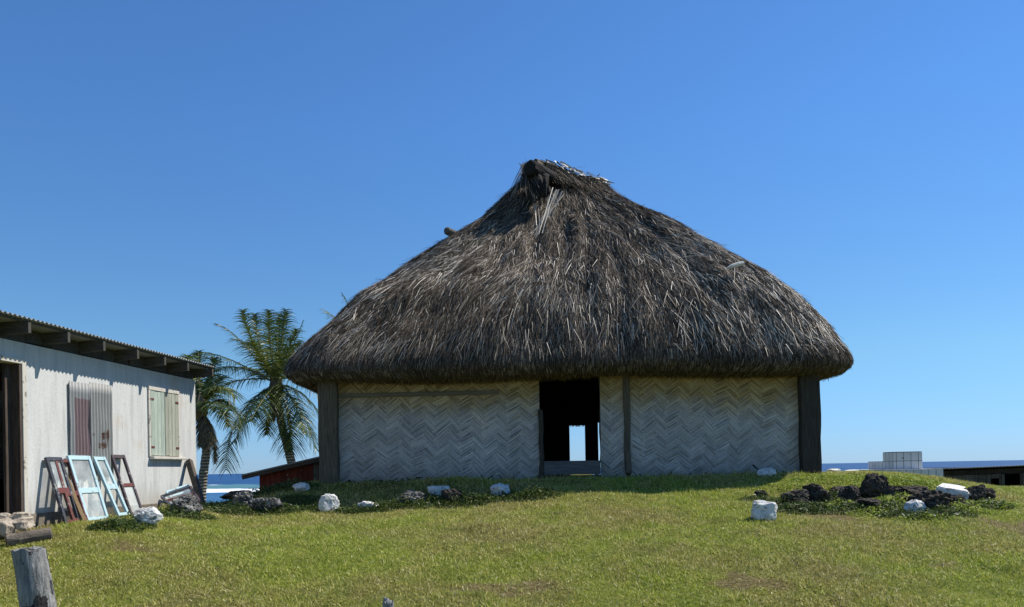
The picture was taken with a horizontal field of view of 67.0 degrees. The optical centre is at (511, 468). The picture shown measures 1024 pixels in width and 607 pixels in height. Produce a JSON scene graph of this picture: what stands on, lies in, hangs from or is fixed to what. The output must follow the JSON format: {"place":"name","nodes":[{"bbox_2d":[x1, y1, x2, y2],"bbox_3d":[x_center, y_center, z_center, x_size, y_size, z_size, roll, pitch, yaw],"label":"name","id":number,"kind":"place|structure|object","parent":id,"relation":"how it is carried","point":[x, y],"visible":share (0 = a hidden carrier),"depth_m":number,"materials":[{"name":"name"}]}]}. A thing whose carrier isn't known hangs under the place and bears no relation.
{"place":"outdoors","nodes":[
{"label":"outdoors","id":0,"kind":"place"},
{"bbox_2d":[0,468,1023,606],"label":"ground","id":1,"kind":"structure","parent":0,"point":[125,544],"depth_m":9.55,"materials":[{"name":"green plant"}]},
{"bbox_2d":[0,518,14,537],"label":"step stone","id":2,"kind":"object","parent":1,"relation":"on","point":[7,526],"visible":0.91,"depth_m":10.24,"materials":[{"name":"beige stone"}]},
{"bbox_2d":[1,516,34,528],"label":"step stone","id":3,"kind":"object","parent":1,"relation":"on","point":[30,521],"visible":0.48,"depth_m":10.42,"materials":[{"name":"beige stone"}]},
{"bbox_2d":[0,513,10,518],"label":"step stone","id":4,"kind":"object","parent":3,"relation":"on","point":[3,515],"visible":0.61,"depth_m":10.36,"materials":[{"name":"beige stone"}]},
{"bbox_2d":[8,512,30,518],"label":"step stone","id":5,"kind":"object","parent":3,"relation":"on","point":[16,515],"visible":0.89,"depth_m":10.40,"materials":[{"name":"beige stone"}]},
{"bbox_2d":[15,521,27,530],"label":"step stone","id":6,"kind":"object","parent":1,"relation":"on","point":[21,526],"visible":1,"depth_m":10.19,"materials":[{"name":"beige stone"}]},
{"bbox_2d":[5,527,52,546],"bbox_3d":[-6.306,0.895,10.099,0.534,0.239,0.186,-1,0,-35],"label":"log","id":7,"kind":"object","parent":1,"relation":"on","point":[32,536],"visible":0.91,"depth_m":10.04,"materials":[{"name":"wood"}]},
{"bbox_2d":[11,546,56,606],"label":"fence post","id":8,"kind":"object","parent":1,"relation":"on","point":[34,584],"visible":1,"depth_m":5.82,"materials":[{"name":"grey wood"}]},
{"bbox_2d":[44,457,80,523],"bbox_3d":[-6.603,0.322,11.371,0.482,1.001,0.338,-1,0,19],"label":"window sash","id":9,"kind":"object","parent":1,"relation":"on","point":[59,491],"depth_m":11.29,"materials":[{"name":"red paint"}]},
{"bbox_2d":[53,459,87,521],"bbox_3d":[-6.585,0.332,11.539,0.484,0.959,0.328,-1,0,20],"label":"window sash","id":10,"kind":"object","parent":1,"relation":"on","point":[65,495],"depth_m":11.43,"materials":[{"name":"red paint"}]},
{"bbox_2d":[58,463,86,520],"bbox_3d":[-6.563,0.362,11.547,0.478,0.930,0.092,-1,0,15],"label":"plank","id":11,"kind":"object","parent":1,"relation":"on","point":[79,509],"visible":0.53,"depth_m":11.52,"materials":[{"name":"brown wood"}]},
{"bbox_2d":[66,455,107,520],"bbox_3d":[-6.542,0.307,11.932,0.398,1.034,0.590,-1,0,6],"label":"window sash","id":12,"kind":"object","parent":1,"relation":"on","point":[95,489],"depth_m":11.99,"materials":[{"name":"blue paint"}]},
{"bbox_2d":[0,310,214,531],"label":"white building","id":13,"kind":"structure","parent":1,"relation":"on","point":[65,392],"depth_m":12.27,"materials":[{"name":"concrete"}]},
{"bbox_2d":[93,456,127,515],"bbox_3d":[-6.479,0.292,12.502,0.486,0.986,0.298,-1,0,-9],"label":"window sash","id":14,"kind":"object","parent":1,"relation":"on","point":[112,486],"depth_m":12.46,"materials":[{"name":"blue paint"}]},
{"bbox_2d":[111,454,141,513],"bbox_3d":[-6.433,0.273,12.926,0.432,1.032,0.361,-1,0,12],"label":"window sash","id":15,"kind":"object","parent":1,"relation":"on","point":[121,484],"depth_m":12.89,"materials":[{"name":"paint"}]},
{"bbox_2d":[133,506,162,524],"bbox_3d":[-5.255,0.700,11.192,0.443,0.324,0.369,-1,0,0],"label":"white boulder","id":16,"kind":"object","parent":1,"relation":"on","point":[152,514],"visible":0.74,"depth_m":11.07,"materials":[{"name":"stone"}]},
{"bbox_2d":[165,484,190,497],"bbox_3d":[-6.253,0.423,14.483,0.186,0.259,0.598,-1,0,20],"label":"window sash","id":17,"kind":"object","parent":1,"relation":"on","point":[180,493],"depth_m":14.46,"materials":[{"name":"blue paint"}]},
{"bbox_2d":[160,486,200,507],"bbox_3d":[-5.899,0.497,13.801,0.591,0.368,1.125,-1,0,-35],"label":"window sash","id":18,"kind":"object","parent":1,"relation":"on","point":[165,500],"depth_m":13.97,"materials":[{"name":"blue paint"}]},
{"bbox_2d":[170,494,202,513],"bbox_3d":[-5.372,0.616,12.749,0.548,0.401,0.441,-1,0,0],"label":"coral rock","id":19,"kind":"object","parent":1,"relation":"on","point":[190,502],"visible":0.7,"depth_m":12.65,"materials":[{"name":"grey stone"}]},
{"bbox_2d":[185,459,205,503],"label":"timber beam","id":20,"kind":"structure","parent":1,"relation":"on","point":[193,476],"depth_m":14.94,"materials":[{"name":"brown wood"}]},
{"bbox_2d":[176,350,249,499],"bbox_3d":[-11.683,-1.111,30.069,4.385,7.447,2.978,-1,0,34],"label":"coconut palm","id":21,"kind":"object","parent":1,"relation":"on","point":[206,438],"visible":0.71,"depth_m":29.82,"materials":[{"name":"green plant"}]},
{"bbox_2d":[219,490,252,499],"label":"coral rock","id":22,"kind":"object","parent":1,"relation":"on","point":[230,494],"visible":0.34,"depth_m":15.02,"materials":[{"name":"stone"}]},
{"bbox_2d":[232,490,253,507],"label":"coral rock","id":23,"kind":"object","parent":1,"relation":"on","point":[245,497],"visible":0.76,"depth_m":13.62,"materials":[{"name":"grey stone"}]},
{"bbox_2d":[188,308,318,478],"bbox_3d":[-10.823,-2.181,34.205,6.525,9.991,5.315,-1,0,36],"label":"coconut palm","id":24,"kind":"object","parent":1,"relation":"on","point":[278,356],"visible":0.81,"depth_m":33.51,"materials":[{"name":"green plant"}]},
{"bbox_2d":[251,498,283,511],"bbox_3d":[-4.232,0.656,13.405,0.535,0.315,0.373,-1,0,26],"label":"coral rock","id":25,"kind":"object","parent":1,"relation":"on","point":[261,503],"visible":0.83,"depth_m":13.30,"materials":[{"name":"grey stone"}]},
{"bbox_2d":[241,456,319,488],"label":"red shed","id":26,"kind":"structure","parent":1,"relation":"on","point":[306,469],"depth_m":20.10,"materials":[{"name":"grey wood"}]},
{"bbox_2d":[292,482,309,491],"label":"white rock","id":27,"kind":"object","parent":1,"relation":"on","point":[300,486],"visible":0.95,"depth_m":14.47,"materials":[{"name":"stone"}]},
{"bbox_2d":[318,494,339,511],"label":"white rock","id":28,"kind":"object","parent":1,"relation":"on","point":[327,501],"visible":0.76,"depth_m":13.25,"materials":[{"name":"stone"}]},
{"bbox_2d":[321,291,347,319],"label":"coconut palm","id":29,"kind":"object","parent":1,"relation":"on","point":[331,315],"visible":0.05,"depth_m":40.06,"materials":[{"name":"green plant"}]},
{"bbox_2d":[357,501,377,509],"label":"rock","id":30,"kind":"object","parent":1,"relation":"on","point":[364,503],"visible":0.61,"depth_m":13.34,"materials":[{"name":"white stone"}]},
{"bbox_2d":[382,597,393,606],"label":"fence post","id":31,"kind":"object","parent":1,"relation":"on","point":[388,602],"visible":1,"depth_m":6.29,"materials":[{"name":"grey wood"}]},
{"bbox_2d":[395,489,427,503],"bbox_3d":[-1.811,0.534,13.728,0.513,0.334,0.562,-1,0,43],"label":"mossy rock","id":32,"kind":"object","parent":1,"relation":"on","point":[417,494],"visible":0.54,"depth_m":13.60,"materials":[{"name":"grey stone"}]},
{"bbox_2d":[427,486,449,494],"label":"white rock","id":33,"kind":"object","parent":1,"relation":"on","point":[436,490],"visible":0.62,"depth_m":14.14,"materials":[{"name":"stone"}]},
{"bbox_2d":[441,488,466,501],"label":"mossy rock","id":34,"kind":"object","parent":1,"relation":"on","point":[446,493],"visible":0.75,"depth_m":13.68,"materials":[{"name":"stone"}]},
{"bbox_2d":[490,483,509,495],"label":"white rock","id":35,"kind":"object","parent":1,"relation":"on","point":[496,488],"visible":0.75,"depth_m":13.93,"materials":[{"name":"stone"}]},
{"bbox_2d":[8,472,1021,606],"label":"dry clippings","id":36,"kind":"object","parent":1,"relation":"on","point":[544,556],"visible":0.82,"depth_m":9.57,"materials":[{"name":"plant"}]},
{"bbox_2d":[85,475,1017,532],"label":"creeping weeds","id":37,"kind":"object","parent":1,"relation":"on","point":[133,523],"visible":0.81,"depth_m":13.14,"materials":[{"name":"green plant"}]},
{"bbox_2d":[282,159,854,484],"bbox_3d":[1.098,-3.447,18.645,11.594,7.664,8.556,-1,0,0],"label":"thatched hut","id":38,"kind":"object","parent":1,"relation":"on","point":[531,316],"visible":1,"depth_m":15.29,"materials":[{"name":"brown plant"}]},
{"bbox_2d":[726,261,743,268],"bbox_3d":[4.447,-4.058,15.414,0.389,0.174,0.092,-1,0,-15],"label":"stick","id":39,"kind":"object","parent":38,"relation":"on","point":[737,264],"visible":1,"depth_m":15.39,"materials":[{"name":"grey wood"}]},
{"bbox_2d":[158,471,1023,523],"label":"leafy weeds","id":40,"kind":"object","parent":1,"relation":"on","point":[854,476],"visible":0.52,"depth_m":13.64,"materials":[{"name":"green plant"}]},
{"bbox_2d":[754,490,768,496],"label":"dark rock","id":41,"kind":"object","parent":1,"relation":"on","point":[759,492],"visible":0.62,"depth_m":13.18,"materials":[{"name":"stone"}]},
{"bbox_2d":[750,500,777,520],"bbox_3d":[3.755,0.636,11.504,0.400,0.348,0.324,-1,0,0],"label":"white rock","id":42,"kind":"object","parent":1,"relation":"on","point":[763,509],"visible":0.88,"depth_m":11.39,"materials":[{"name":"stone"}]},
{"bbox_2d":[756,468,776,475],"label":"white rock","id":43,"kind":"object","parent":1,"relation":"on","point":[766,472],"visible":0.93,"depth_m":14.76,"materials":[{"name":"stone"}]},
{"bbox_2d":[780,489,808,503],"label":"dark rock","id":44,"kind":"object","parent":1,"relation":"on","point":[802,494],"visible":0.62,"depth_m":12.38,"materials":[{"name":"stone"}]},
{"bbox_2d":[801,483,830,503],"bbox_3d":[4.918,0.456,12.594,0.472,0.461,0.386,-1,0,36],"label":"dark rock","id":45,"kind":"object","parent":1,"relation":"on","point":[817,492],"visible":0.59,"depth_m":12.46,"materials":[{"name":"stone"}]},
{"bbox_2d":[829,486,844,492],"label":"dark rock","id":46,"kind":"object","parent":1,"relation":"on","point":[835,488],"visible":0.31,"depth_m":13.40,"materials":[{"name":"stone"}]},
{"bbox_2d":[837,485,860,500],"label":"dark rock","id":47,"kind":"object","parent":1,"relation":"on","point":[851,492],"visible":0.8,"depth_m":12.76,"materials":[{"name":"stone"}]},
{"bbox_2d":[848,498,885,507],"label":"dark rock","id":48,"kind":"object","parent":1,"relation":"on","point":[869,501],"visible":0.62,"depth_m":12.19,"materials":[{"name":"stone"}]},
{"bbox_2d":[859,473,888,497],"bbox_3d":[6.086,0.321,12.979,0.477,0.520,0.413,-1,0,0],"label":"dark rock","id":49,"kind":"object","parent":1,"relation":"on","point":[873,485],"visible":0.83,"depth_m":12.86,"materials":[{"name":"stone"}]},
{"bbox_2d":[882,484,900,496],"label":"dark rock","id":50,"kind":"object","parent":1,"relation":"on","point":[891,490],"visible":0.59,"depth_m":12.82,"materials":[{"name":"stone"}]},
{"bbox_2d":[854,451,942,476],"bbox_3d":[10.514,0.330,21.400,1.518,1.574,2.400,-1,0,0],"label":"tiled tomb","id":51,"kind":"object","parent":1,"relation":"on","point":[909,462],"visible":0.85,"depth_m":20.50,"materials":[{"name":"white tile"}]},
{"bbox_2d":[897,485,930,495],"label":"dark rock","id":52,"kind":"object","parent":1,"relation":"on","point":[911,489],"visible":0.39,"depth_m":12.74,"materials":[{"name":"stone"}]},
{"bbox_2d":[904,499,925,511],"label":"white rock","id":53,"kind":"object","parent":1,"relation":"on","point":[914,505],"visible":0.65,"depth_m":11.74,"materials":[{"name":"stone"}]},
{"bbox_2d":[906,490,952,511],"bbox_3d":[6.519,0.527,11.999,0.674,0.414,0.549,-1,0,0],"label":"dark rock","id":54,"kind":"object","parent":1,"relation":"on","point":[931,499],"visible":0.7,"depth_m":11.80,"materials":[{"name":"stone"}]},
{"bbox_2d":[936,483,968,499],"bbox_3d":[7.295,0.414,12.789,0.500,0.339,0.797,-1,0,33],"label":"white slab","id":55,"kind":"object","parent":1,"relation":"on","point":[952,489],"depth_m":12.53,"materials":[{"name":"stone"}]},
{"bbox_2d":[950,494,968,506],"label":"dark rock","id":56,"kind":"object","parent":1,"relation":"on","point":[956,497],"visible":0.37,"depth_m":12.01,"materials":[{"name":"stone"}]},
{"bbox_2d":[922,465,1023,485],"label":"iron shed","id":57,"kind":"structure","parent":1,"relation":"on","point":[1012,475],"depth_m":24.02,"materials":[{"name":"black metal"}]},
{"bbox_2d":[964,484,986,500],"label":"dark rock","id":58,"kind":"object","parent":1,"relation":"on","point":[978,492],"visible":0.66,"depth_m":12.50,"materials":[{"name":"stone"}]},
{"bbox_2d":[985,487,995,499],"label":"dark rock","id":59,"kind":"object","parent":1,"relation":"on","point":[990,492],"visible":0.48,"depth_m":12.70,"materials":[{"name":"stone"}]},
{"bbox_2d":[0,0,1023,473],"label":"sky","id":60,"kind":"structure","parent":0,"point":[170,169],"materials":[{"name":"blue"}]},
{"bbox_2d":[197,460,1023,502],"bbox_3d":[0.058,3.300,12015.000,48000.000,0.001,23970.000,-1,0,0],"label":"water","id":61,"kind":"structure","parent":0,"point":[225,479],"depth_m":583.03,"materials":[{"name":"blue liquid"}]},
{"bbox_2d":[207,489,238,490],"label":"surf","id":62,"kind":"structure","parent":61,"relation":"on","point":[222,489],"depth_m":156.66,"materials":[{"name":"white liquid"}]},
{"bbox_2d":[206,489,258,492],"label":"surf","id":63,"kind":"structure","parent":61,"relation":"on","point":[213,491],"depth_m":140.39,"materials":[{"name":"white liquid"}]},
{"bbox_2d":[207,484,259,488],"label":"wave","id":64,"kind":"object","parent":61,"relation":"on","point":[231,486],"visible":0.08,"depth_m":174.13,"materials":[{"name":"liquid"}]}
]}

